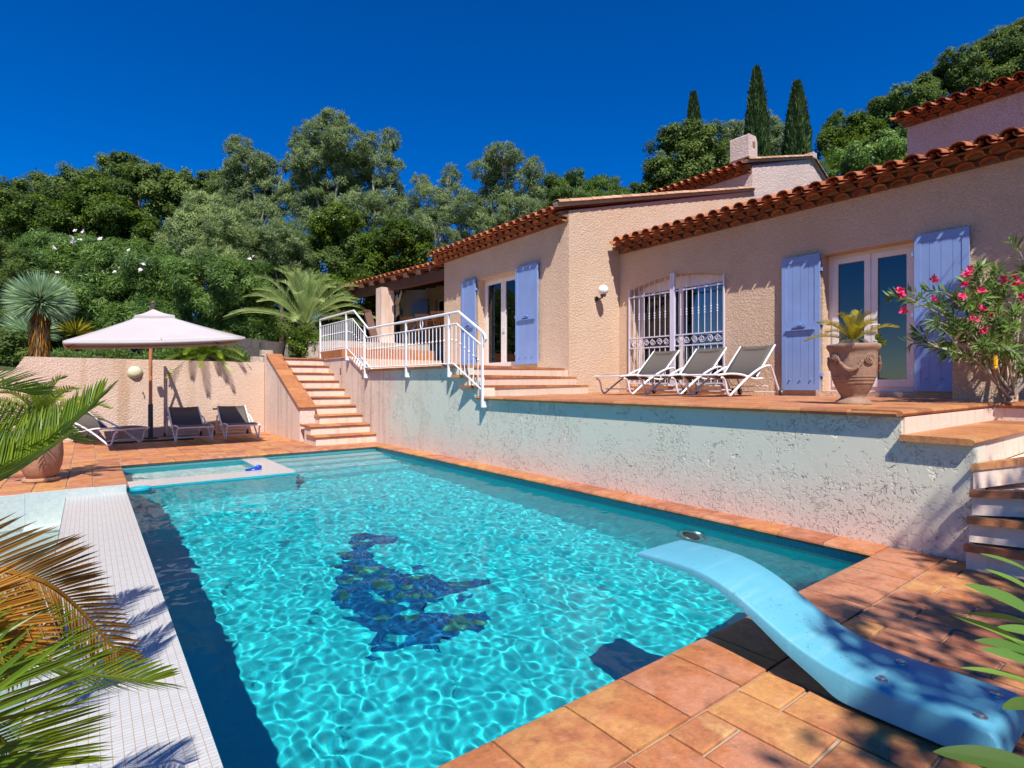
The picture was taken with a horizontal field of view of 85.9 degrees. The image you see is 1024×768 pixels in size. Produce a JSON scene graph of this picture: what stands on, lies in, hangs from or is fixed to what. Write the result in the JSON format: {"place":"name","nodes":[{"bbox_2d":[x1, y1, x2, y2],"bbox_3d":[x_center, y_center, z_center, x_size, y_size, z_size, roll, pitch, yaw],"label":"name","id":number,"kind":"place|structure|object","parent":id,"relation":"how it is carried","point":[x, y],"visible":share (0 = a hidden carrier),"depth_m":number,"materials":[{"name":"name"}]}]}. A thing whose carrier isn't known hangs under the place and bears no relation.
{"place":"outdoors","nodes":[
{"label":"outdoors","id":0,"kind":"place"},
{"bbox_2d":[329,357,441,368],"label":"terrace","id":1,"kind":"structure","parent":0,"point":[399,362],"depth_m":14.06,"materials":[{"name":"tile"}]},
{"bbox_2d":[259,342,285,356],"bbox_3d":[-6.488,-0.850,14.900,0.686,0.500,0.686,0,0,-38],"label":"wicker armchair","id":2,"kind":"object","parent":1,"relation":"on","point":[277,347],"visible":0.66,"depth_m":14.65,"materials":[{"name":"wicker"}]},
{"bbox_2d":[123,450,855,767],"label":"pool water","id":3,"kind":"structure","parent":0,"point":[372,609],"depth_m":3.31,"materials":[{"name":"teal liquid"}]},
{"bbox_2d":[129,485,150,490],"bbox_3d":[-4.519,1.285,6.687,0.225,0.055,0.175,0,0,-38],"label":"pool float","id":4,"kind":"object","parent":3,"relation":"on","point":[141,488],"visible":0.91,"depth_m":6.64,"materials":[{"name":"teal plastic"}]},
{"bbox_2d":[0,441,1003,767],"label":"deck bedding","id":5,"kind":"object","parent":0,"point":[722,699],"visible":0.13,"depth_m":2.06,"materials":[{"name":"concrete"}]},
{"bbox_2d":[18,499,65,737],"bbox_3d":[-3.320,1.660,3.123,1.049,0.880,7.000,0,0,-38],"label":"catch basin","id":6,"kind":"object","parent":5,"relation":"in","point":[45,601],"visible":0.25,"depth_m":3.44,"materials":[{"name":"tile"}]},
{"bbox_2d":[0,529,58,755],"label":"basin water","id":7,"kind":"structure","parent":6,"relation":"in","point":[36,539],"depth_m":5.13,"materials":[{"name":"blue liquid"}]},
{"bbox_2d":[0,484,125,532],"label":"basin end wall","id":8,"kind":"structure","parent":5,"relation":"attached to","point":[44,508],"depth_m":6.06,"materials":[{"name":"tile"}]},
{"bbox_2d":[0,357,263,441],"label":"garden wall","id":9,"kind":"structure","parent":5,"relation":"on","point":[185,383],"depth_m":12.22,"materials":[{"name":"paint"}]},
{"bbox_2d":[127,365,142,378],"bbox_3d":[-8.182,-0.240,11.937,0.298,0.298,0.100,0,0,-38],"label":"bulkhead lamp","id":10,"kind":"object","parent":9,"relation":"attached to","point":[134,372],"visible":1,"depth_m":11.92,"materials":[{"name":"glass"}]},
{"bbox_2d":[250,350,272,361],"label":"stone block","id":11,"kind":"structure","parent":9,"relation":"on","point":[258,359],"depth_m":13.58,"materials":[{"name":"beige stone"}]},
{"bbox_2d":[126,491,223,767],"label":"pool basin","id":12,"kind":"object","parent":5,"relation":"in","point":[184,656],"visible":0.08,"depth_m":2.51,"materials":[{"name":"tile"}]},
{"bbox_2d":[18,492,222,767],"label":"overflow ledge","id":13,"kind":"object","parent":12,"relation":"attached to","point":[162,728],"visible":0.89,"depth_m":2.51,"materials":[{"name":"white tile"}]},
{"bbox_2d":[126,460,295,489],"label":"paddling pool wall","id":14,"kind":"structure","parent":12,"relation":"on","point":[222,479],"depth_m":7.37,"materials":[{"name":"tile"}]},
{"bbox_2d":[126,458,295,488],"bbox_3d":[-4.468,1.274,8.045,2.009,0.013,1.891,0,0,-38],"label":"paddling pool ledge","id":15,"kind":"object","parent":14,"relation":"on","point":[269,467],"visible":0.85,"depth_m":7.56,"materials":[{"name":"white tile"}]},
{"bbox_2d":[245,465,261,470],"bbox_3d":[-3.778,1.248,8.047,0.248,0.085,0.135,0,0,-38],"label":"pool toy","id":16,"kind":"object","parent":15,"relation":"on","point":[258,467],"visible":0.84,"depth_m":8.03,"materials":[{"name":"blue plastic"}]},
{"bbox_2d":[122,448,866,562],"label":"waterline tiles","id":17,"kind":"object","parent":12,"relation":"attached to","point":[817,549],"visible":0.17,"depth_m":6.01,"materials":[{"name":"tile"}]},
{"bbox_2d":[92,443,945,767],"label":"pool coping","id":18,"kind":"object","parent":12,"relation":"on","point":[618,721],"visible":0.93,"depth_m":2.36,"materials":[{"name":"tile"}]},
{"bbox_2d":[0,432,1023,767],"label":"pool deck","id":19,"kind":"structure","parent":5,"relation":"on","point":[812,724],"depth_m":2.23,"materials":[{"name":"tile"}]},
{"bbox_2d":[21,435,63,482],"bbox_3d":[-5.795,0.848,6.771,0.430,0.696,0.430,0,0,-38],"label":"terracotta jar","id":20,"kind":"object","parent":19,"relation":"on","point":[46,466],"visible":0.48,"depth_m":6.66,"materials":[{"name":"ceramic"}]},
{"bbox_2d":[0,374,112,425],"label":"cycad","id":21,"kind":"object","parent":20,"relation":"in","point":[40,401],"visible":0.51,"depth_m":6.69,"materials":[{"name":"green plant"}]},
{"bbox_2d":[60,412,149,445],"bbox_3d":[-8.147,0.856,10.888,1.769,0.678,0.754,0,0,14],"label":"sun lounger","id":22,"kind":"object","parent":19,"relation":"on","point":[89,423],"visible":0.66,"depth_m":10.94,"materials":[{"name":"plastic"}]},
{"bbox_2d":[62,301,244,443],"bbox_3d":[-6.916,-0.162,10.572,2.596,2.723,3.408,0,0,-38],"label":"parasol","id":23,"kind":"object","parent":19,"relation":"on","point":[151,329],"visible":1,"depth_m":9.80,"materials":[{"name":"fabric"}]},
{"bbox_2d":[163,406,213,442],"bbox_3d":[-6.849,0.856,11.665,0.754,0.678,1.769,0,0,-39],"label":"sun lounger","id":24,"kind":"object","parent":19,"relation":"on","point":[183,417],"visible":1,"depth_m":11.97,"materials":[{"name":"fabric"}]},
{"bbox_2d":[213,405,260,439],"bbox_3d":[-6.114,0.856,12.232,0.754,0.678,1.769,0,0,-36],"label":"sun lounger","id":25,"kind":"object","parent":19,"relation":"on","point":[228,416],"visible":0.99,"depth_m":12.55,"materials":[{"name":"fabric"}]},
{"bbox_2d":[262,354,375,445],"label":"garden staircase","id":26,"kind":"structure","parent":19,"relation":"on","point":[306,400],"depth_m":12.10,"materials":[{"name":"paint"}]},
{"bbox_2d":[637,540,1023,752],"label":"diving board","id":27,"kind":"object","parent":19,"relation":"on","point":[933,703],"visible":0.96,"depth_m":2.09,"materials":[{"name":"paint"}]},
{"bbox_2d":[851,402,1023,578],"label":"winding steps","id":28,"kind":"structure","parent":19,"relation":"on","point":[996,528],"depth_m":3.83,"materials":[{"name":"paint"}]},
{"bbox_2d":[933,553,1023,767],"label":"leafy oleander","id":29,"kind":"object","parent":19,"relation":"on","point":[987,756],"visible":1,"depth_m":0.94,"materials":[{"name":"green plant"}]},
{"bbox_2d":[323,357,984,561],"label":"retaining wall","id":30,"kind":"structure","parent":5,"relation":"on","point":[857,475],"depth_m":5.20,"materials":[{"name":"paint"}]},
{"bbox_2d":[913,405,1023,415],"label":"terrace bedding","id":31,"kind":"object","parent":30,"relation":"on","point":[996,406],"visible":0.07,"depth_m":5.13,"materials":[{"name":"concrete"}]},
{"bbox_2d":[366,364,588,395],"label":"terrace steps","id":32,"kind":"structure","parent":31,"relation":"on","point":[511,381],"depth_m":9.78,"materials":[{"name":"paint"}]},
{"bbox_2d":[319,310,487,406],"bbox_3d":[-2.569,-0.627,10.925,0.098,1.964,7.285,0,0,-38],"label":"terrace railing","id":33,"kind":"object","parent":32,"relation":"on","point":[448,363],"visible":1,"depth_m":9.77,"materials":[{"name":"white metal"}]},
{"bbox_2d":[0,323,1017,489],"bbox_3d":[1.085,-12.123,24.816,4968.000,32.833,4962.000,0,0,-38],"label":"ground","id":34,"kind":"structure","parent":0,"point":[95,356],"depth_m":15.81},
{"bbox_2d":[0,175,29,265],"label":"oak tree","id":35,"kind":"object","parent":34,"relation":"on","point":[8,194],"visible":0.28,"depth_m":26.25,"materials":[{"name":"green plant"}]},
{"bbox_2d":[0,319,30,366],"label":"dark bush","id":36,"kind":"object","parent":34,"relation":"on","point":[13,352],"visible":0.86,"depth_m":12.37,"materials":[{"name":"green plant"}]},
{"bbox_2d":[0,237,56,339],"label":"oleander shrub","id":37,"kind":"object","parent":34,"relation":"on","point":[10,255],"visible":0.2,"depth_m":15.10,"materials":[{"name":"green plant"}]},
{"bbox_2d":[0,309,62,355],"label":"shrub","id":38,"kind":"object","parent":34,"relation":"on","point":[15,325],"visible":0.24,"depth_m":12.66,"materials":[{"name":"green plant"}]},
{"bbox_2d":[0,192,74,247],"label":"laurel tree","id":39,"kind":"object","parent":34,"relation":"on","point":[11,221],"visible":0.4,"depth_m":22.10,"materials":[{"name":"green plant"}]},
{"bbox_2d":[8,160,109,241],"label":"oak tree","id":40,"kind":"object","parent":34,"relation":"on","point":[54,188],"visible":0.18,"depth_m":29.52,"materials":[{"name":"green plant"}]},
{"bbox_2d":[0,226,137,349],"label":"oleander shrub","id":41,"kind":"object","parent":34,"relation":"on","point":[71,261],"visible":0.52,"depth_m":16.09,"materials":[{"name":"green plant"}]},
{"bbox_2d":[54,317,95,335],"bbox_3d":[-10.322,-1.383,12.983,0.881,0.536,0.921,0,0,-38],"label":"spiky plant","id":42,"kind":"object","parent":34,"relation":"on","point":[80,329],"visible":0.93,"depth_m":12.95,"materials":[{"name":"yellow plant"}]},
{"bbox_2d":[35,178,179,261],"bbox_3d":[-15.694,-4.933,22.330,5.945,6.854,3.648,0,0,4],"label":"laurel tree","id":43,"kind":"object","parent":34,"relation":"on","point":[117,218],"visible":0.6,"depth_m":21.73,"materials":[{"name":"green plant"}]},
{"bbox_2d":[63,149,180,231],"bbox_3d":[-20.742,-7.659,29.617,6.335,10.074,4.430,0,0,26],"label":"oak tree","id":44,"kind":"object","parent":34,"relation":"on","point":[133,180],"visible":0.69,"depth_m":29.09,"materials":[{"name":"green plant"}]},
{"bbox_2d":[85,235,204,356],"bbox_3d":[-10.958,-2.684,16.665,3.278,4.040,3.919,0,0,-38],"label":"oleander shrub","id":45,"kind":"object","parent":34,"relation":"on","point":[136,287],"visible":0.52,"depth_m":16.30,"materials":[{"name":"green plant"}]},
{"bbox_2d":[147,166,244,285],"bbox_3d":[-16.404,-6.917,29.283,5.982,9.270,3.991,0,0,31],"label":"oak tree","id":46,"kind":"object","parent":34,"relation":"on","point":[177,184],"visible":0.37,"depth_m":28.57,"materials":[{"name":"green plant"}]},
{"bbox_2d":[150,188,272,262],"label":"mimosa tree","id":47,"kind":"object","parent":34,"relation":"on","point":[223,229],"visible":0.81,"depth_m":19.48,"materials":[{"name":"green plant"}]},
{"bbox_2d":[147,246,287,350],"bbox_3d":[-9.105,-2.338,17.398,4.068,3.505,3.896,0,0,-38],"label":"oleander shrub","id":48,"kind":"object","parent":34,"relation":"on","point":[231,282],"visible":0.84,"depth_m":16.70,"materials":[{"name":"green plant"}]},
{"bbox_2d":[218,338,260,361],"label":"wall","id":49,"kind":"structure","parent":34,"relation":"on","point":[246,346],"depth_m":15.19,"materials":[{"name":"grey stone"}]},
{"bbox_2d":[208,133,293,247],"bbox_3d":[-12.008,-6.666,25.775,3.616,10.004,4.626,0,0,-38],"label":"mimosa tree","id":50,"kind":"object","parent":34,"relation":"on","point":[256,209],"visible":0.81,"depth_m":25.56,"materials":[{"name":"green plant"}]},
{"bbox_2d":[250,340,272,347],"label":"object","id":51,"kind":"object","parent":34,"relation":"on","point":[254,343],"visible":0.21,"depth_m":15.51,"materials":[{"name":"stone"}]},
{"bbox_2d":[246,260,311,343],"bbox_3d":[-9.614,-2.928,21.446,3.404,3.987,2.439,0,0,-13],"label":"dark bush","id":52,"kind":"object","parent":34,"relation":"on","point":[289,325],"visible":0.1,"depth_m":21.05,"materials":[{"name":"green plant"}]},
{"bbox_2d":[249,217,317,341],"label":"mimosa tree","id":53,"kind":"object","parent":34,"relation":"on","point":[278,253],"visible":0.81,"depth_m":20.40,"materials":[{"name":"green plant"}]},
{"bbox_2d":[223,265,375,336],"bbox_3d":[-6.708,-2.343,17.316,4.478,2.586,4.413,0,0,-38],"label":"date palm","id":54,"kind":"object","parent":34,"relation":"on","point":[303,293],"visible":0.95,"depth_m":16.92,"materials":[{"name":"green plant"}]},
{"bbox_2d":[285,323,333,357],"bbox_3d":[-5.594,-0.417,15.448,1.470,2.543,0.910,0,0,2],"label":"green bush","id":55,"kind":"object","parent":34,"relation":"on","point":[299,340],"visible":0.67,"depth_m":15.22,"materials":[{"name":"green plant"}]},
{"bbox_2d":[276,106,374,318],"bbox_3d":[-8.738,-7.334,26.463,5.101,11.706,4.210,0,0,12],"label":"mimosa tree","id":56,"kind":"object","parent":34,"relation":"on","point":[335,157],"visible":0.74,"depth_m":25.63,"materials":[{"name":"green plant"}]},
{"bbox_2d":[306,198,364,325],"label":"laurel tree","id":57,"kind":"object","parent":34,"relation":"on","point":[336,219],"visible":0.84,"depth_m":21.56,"materials":[{"name":"green plant"}]},
{"bbox_2d":[272,224,405,322],"bbox_3d":[-7.229,-3.873,22.412,6.287,5.798,4.234,0,0,18],"label":"dark bush","id":58,"kind":"object","parent":34,"relation":"on","point":[335,260],"visible":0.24,"depth_m":21.51,"materials":[{"name":"green plant"}]},
{"bbox_2d":[312,269,397,340],"bbox_3d":[-5.731,-2.310,19.712,3.020,3.431,2.938,0,0,-38],"label":"dark bush","id":59,"kind":"object","parent":34,"relation":"on","point":[365,304],"visible":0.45,"depth_m":19.20,"materials":[{"name":"green plant"}]},
{"bbox_2d":[338,126,408,232],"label":"mimosa tree","id":60,"kind":"object","parent":34,"relation":"on","point":[377,200],"visible":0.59,"depth_m":26.14,"materials":[{"name":"green plant"}]},
{"bbox_2d":[343,216,438,342],"bbox_3d":[-4.447,-3.525,21.270,4.055,5.588,2.656,0,0,20],"label":"laurel tree","id":61,"kind":"object","parent":34,"relation":"on","point":[398,245],"visible":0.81,"depth_m":20.69,"materials":[{"name":"green plant"}]},
{"bbox_2d":[396,162,477,262],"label":"mimosa tree","id":62,"kind":"object","parent":34,"relation":"on","point":[437,218],"visible":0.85,"depth_m":23.92,"materials":[{"name":"green plant"}]},
{"bbox_2d":[452,140,548,240],"bbox_3d":[-0.647,-6.019,25.475,4.308,9.738,4.676,0,0,-38],"label":"mimosa tree","id":63,"kind":"object","parent":34,"relation":"on","point":[508,197],"visible":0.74,"depth_m":25.00,"materials":[{"name":"green plant"}]},
{"bbox_2d":[536,167,639,207],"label":"stone pine","id":64,"kind":"object","parent":34,"relation":"on","point":[571,185],"visible":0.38,"depth_m":29.18,"materials":[{"name":"green plant"}]},
{"bbox_2d":[284,71,1023,399],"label":"villa","id":65,"kind":"object","parent":34,"relation":"on","point":[786,252],"visible":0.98,"depth_m":10.93,"materials":[{"name":"paint"}]},
{"bbox_2d":[362,309,378,341],"bbox_3d":[-4.034,-1.608,15.740,0.623,1.030,0.234,0,0,42],"label":"leaning plank","id":66,"kind":"object","parent":65,"relation":"on","point":[369,319],"visible":0.71,"depth_m":15.75,"materials":[{"name":"brown wood"}]},
{"bbox_2d":[401,317,419,343],"bbox_3d":[-3.236,-1.617,17.586,0.464,0.955,0.532,0,0,18],"label":"folding chair","id":67,"kind":"object","parent":65,"relation":"on","point":[407,318],"visible":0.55,"depth_m":17.44,"materials":[{"name":"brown wood"}]},
{"bbox_2d":[415,314,434,344],"bbox_3d":[-2.676,-1.617,16.886,0.464,0.955,0.532,0,0,12],"label":"folding chair","id":68,"kind":"object","parent":65,"relation":"on","point":[421,315],"visible":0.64,"depth_m":16.77,"materials":[{"name":"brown wood"}]},
{"bbox_2d":[423,318,443,344],"bbox_3d":[-1.837,-1.525,16.998,0.895,0.750,1.600,0,0,41],"label":"garden table","id":69,"kind":"object","parent":65,"relation":"on","point":[427,331],"visible":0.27,"depth_m":16.66,"materials":[{"name":"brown wood"}]},
{"bbox_2d":[430,311,443,344],"bbox_3d":[-2.082,-1.617,16.187,0.464,0.955,0.532,0,0,24],"label":"folding chair","id":70,"kind":"object","parent":65,"relation":"on","point":[434,313],"visible":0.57,"depth_m":16.07,"materials":[{"name":"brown wood"}]},
{"bbox_2d":[438,299,443,344],"bbox_3d":[-2.537,-2.200,20.733,0.040,2.000,0.950,0,0,-38],"label":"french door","id":71,"kind":"structure","parent":65,"relation":"in","point":[441,301],"depth_m":20.93,"materials":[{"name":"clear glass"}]},
{"bbox_2d":[485,273,517,366],"bbox_3d":[-0.196,-1.433,13.064,0.130,2.233,1.578,0,0,-38],"label":"french door","id":72,"kind":"structure","parent":65,"relation":"in","point":[500,291],"depth_m":13.20,"materials":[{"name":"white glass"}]},
{"bbox_2d":[594,285,607,301],"bbox_3d":[1.850,-1.867,11.366,0.210,0.321,0.303,0,0,-38],"label":"wall lamp","id":73,"kind":"object","parent":65,"relation":"attached to","point":[603,290],"visible":1,"depth_m":11.27,"materials":[{"name":"white glass"}]},
{"bbox_2d":[639,274,722,385],"bbox_3d":[3.393,-1.041,10.974,0.072,2.198,2.126,0,0,-38],"label":"window","id":74,"kind":"structure","parent":65,"relation":"in","point":[709,279],"depth_m":11.21,"materials":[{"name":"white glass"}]},
{"bbox_2d":[705,287,722,382],"bbox_3d":[4.001,-0.865,10.572,0.129,1.970,0.630,0,0,-38],"label":"curtain","id":75,"kind":"object","parent":65,"relation":"hanging from","point":[710,318],"visible":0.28,"depth_m":10.65,"materials":[{"name":"fabric"}]},
{"bbox_2d":[829,243,913,391],"bbox_3d":[5.407,-0.940,8.278,0.130,2.138,1.198,0,0,-38],"label":"french door","id":76,"kind":"structure","parent":65,"relation":"in","point":[871,258],"depth_m":8.24,"materials":[{"name":"white wood"}]},
{"bbox_2d":[635,118,731,193],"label":"oak tree","id":77,"kind":"object","parent":34,"relation":"on","point":[705,152],"visible":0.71,"depth_m":23.18,"materials":[{"name":"green plant"}]},
{"bbox_2d":[686,90,702,171],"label":"cypress tree","id":78,"kind":"object","parent":34,"relation":"on","point":[693,109],"visible":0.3,"depth_m":28.80,"materials":[{"name":"green plant"}]},
{"bbox_2d":[716,109,784,167],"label":"mimosa tree","id":79,"kind":"object","parent":34,"relation":"on","point":[776,130],"visible":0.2,"depth_m":27.63,"materials":[{"name":"green plant"}]},
{"bbox_2d":[744,64,772,156],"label":"cypress tree","id":80,"kind":"object","parent":34,"relation":"on","point":[757,122],"visible":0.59,"depth_m":25.67,"materials":[{"name":"green plant"}]},
{"bbox_2d":[780,78,813,155],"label":"cypress tree","id":81,"kind":"object","parent":34,"relation":"on","point":[797,133],"visible":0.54,"depth_m":24.67,"materials":[{"name":"green plant"}]},
{"bbox_2d":[817,149,841,172],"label":"tree","id":82,"kind":"object","parent":34,"relation":"on","point":[825,165],"visible":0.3,"depth_m":21.79,"materials":[{"name":"green plant"}]},
{"bbox_2d":[812,108,889,159],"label":"oak tree","id":83,"kind":"object","parent":34,"relation":"on","point":[866,128],"visible":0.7,"depth_m":29.34,"materials":[{"name":"green plant"}]},
{"bbox_2d":[826,124,906,176],"bbox_3d":[13.680,-5.782,20.874,4.391,7.880,3.483,0,0,-38],"label":"hillside shrub","id":84,"kind":"object","parent":34,"relation":"on","point":[892,145],"visible":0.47,"depth_m":19.97,"materials":[{"name":"green plant"}]},
{"bbox_2d":[846,70,948,135],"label":"oak tree","id":85,"kind":"object","parent":34,"relation":"on","point":[924,87],"visible":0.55,"depth_m":30.05,"materials":[{"name":"green plant"}]},
{"bbox_2d":[928,17,1023,97],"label":"oak tree","id":86,"kind":"object","parent":34,"relation":"on","point":[993,57],"visible":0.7,"depth_m":31.38,"materials":[{"name":"green plant"}]},
{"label":"planting bed","id":87,"kind":"structure","parent":34,"relation":"on","visible":0},
{"bbox_2d":[0,366,185,767],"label":"cycad","id":88,"kind":"object","parent":87,"relation":"on","point":[28,440],"visible":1,"depth_m":1.26,"materials":[{"name":"green plant"}]},
{"bbox_2d":[0,0,1023,321],"label":"sky","id":89,"kind":"structure","parent":0,"point":[584,84],"materials":[{"name":"blue"}]},
{"bbox_2d":[503,393,1023,407],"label":"terrace","id":90,"kind":"structure","parent":0,"point":[817,401],"depth_m":6.84,"materials":[{"name":"tile"}]},
{"bbox_2d":[594,350,686,393],"bbox_3d":[2.329,-0.213,9.959,1.769,0.817,0.754,0,0,-38],"label":"sun lounger","id":91,"kind":"object","parent":90,"relation":"on","point":[657,362],"visible":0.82,"depth_m":10.16,"materials":[{"name":"fabric"}]},
{"bbox_2d":[637,347,734,394],"bbox_3d":[2.909,-0.213,9.207,1.769,0.817,0.754,0,0,-38],"label":"sun lounger","id":92,"kind":"object","parent":90,"relation":"on","point":[703,361],"visible":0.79,"depth_m":9.40,"materials":[{"name":"fabric"}]},
{"bbox_2d":[681,344,783,395],"bbox_3d":[3.421,-0.213,8.541,1.769,0.817,0.754,0,0,-38],"label":"sun lounger","id":93,"kind":"object","parent":90,"relation":"on","point":[745,363],"visible":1,"depth_m":8.73,"materials":[{"name":"fabric"}]},
{"bbox_2d":[826,343,881,403],"bbox_3d":[3.300,-0.089,5.318,0.459,0.575,0.458,0,0,-38],"label":"terracotta urn","id":94,"kind":"object","parent":90,"relation":"on","point":[854,369],"visible":1,"depth_m":5.18,"materials":[{"name":"ceramic"}]},
{"bbox_2d":[803,309,899,343],"bbox_3d":[3.306,-0.511,5.339,0.695,0.438,0.594,0,0,-21],"label":"cycad","id":95,"kind":"object","parent":94,"relation":"in","point":[853,331],"visible":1,"depth_m":5.28,"materials":[{"name":"green plant"}]},
{"bbox_2d":[873,333,886,345],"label":"seedling","id":96,"kind":"object","parent":94,"relation":"in","point":[882,341],"visible":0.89,"depth_m":5.26,"materials":[{"name":"green plant"}]},
{"bbox_2d":[882,233,1023,401],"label":"pink oleander","id":97,"kind":"object","parent":90,"relation":"on","point":[1003,327],"visible":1,"depth_m":5.48,"materials":[{"name":"green plant"}]},
{"bbox_2d":[993,355,997,369],"bbox_3d":[4.527,-0.197,5.150,0.037,0.138,0.037,0,0,-38],"label":"hanging feeder","id":98,"kind":"object","parent":97,"relation":"hanging from","point":[995,361],"visible":1,"depth_m":5.14,"materials":[{"name":"yellow plastic"}]},
{"bbox_2d":[952,314,1017,402],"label":"wall","id":99,"kind":"structure","parent":90,"relation":"on","point":[973,383],"depth_m":5.99,"materials":[{"name":"paint"}]},
{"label":"upper bed","id":100,"kind":"structure","parent":0,"visible":0},
{"bbox_2d":[0,268,79,356],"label":"spiky yucca","id":101,"kind":"object","parent":100,"relation":"on","point":[40,301],"visible":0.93,"depth_m":11.76,"materials":[{"name":"green plant"}]},
{"bbox_2d":[49,344,249,361],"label":"ground cover plants","id":102,"kind":"object","parent":100,"relation":"on","point":[159,354],"visible":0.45,"depth_m":12.52,"materials":[{"name":"green plant"}]},
{"bbox_2d":[163,327,251,377],"bbox_3d":[-7.383,-0.728,13.252,2.122,1.240,1.984,0,0,-38],"label":"cycad","id":103,"kind":"object","parent":100,"relation":"on","point":[209,352],"visible":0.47,"depth_m":13.04,"materials":[{"name":"green plant"}]}
]}

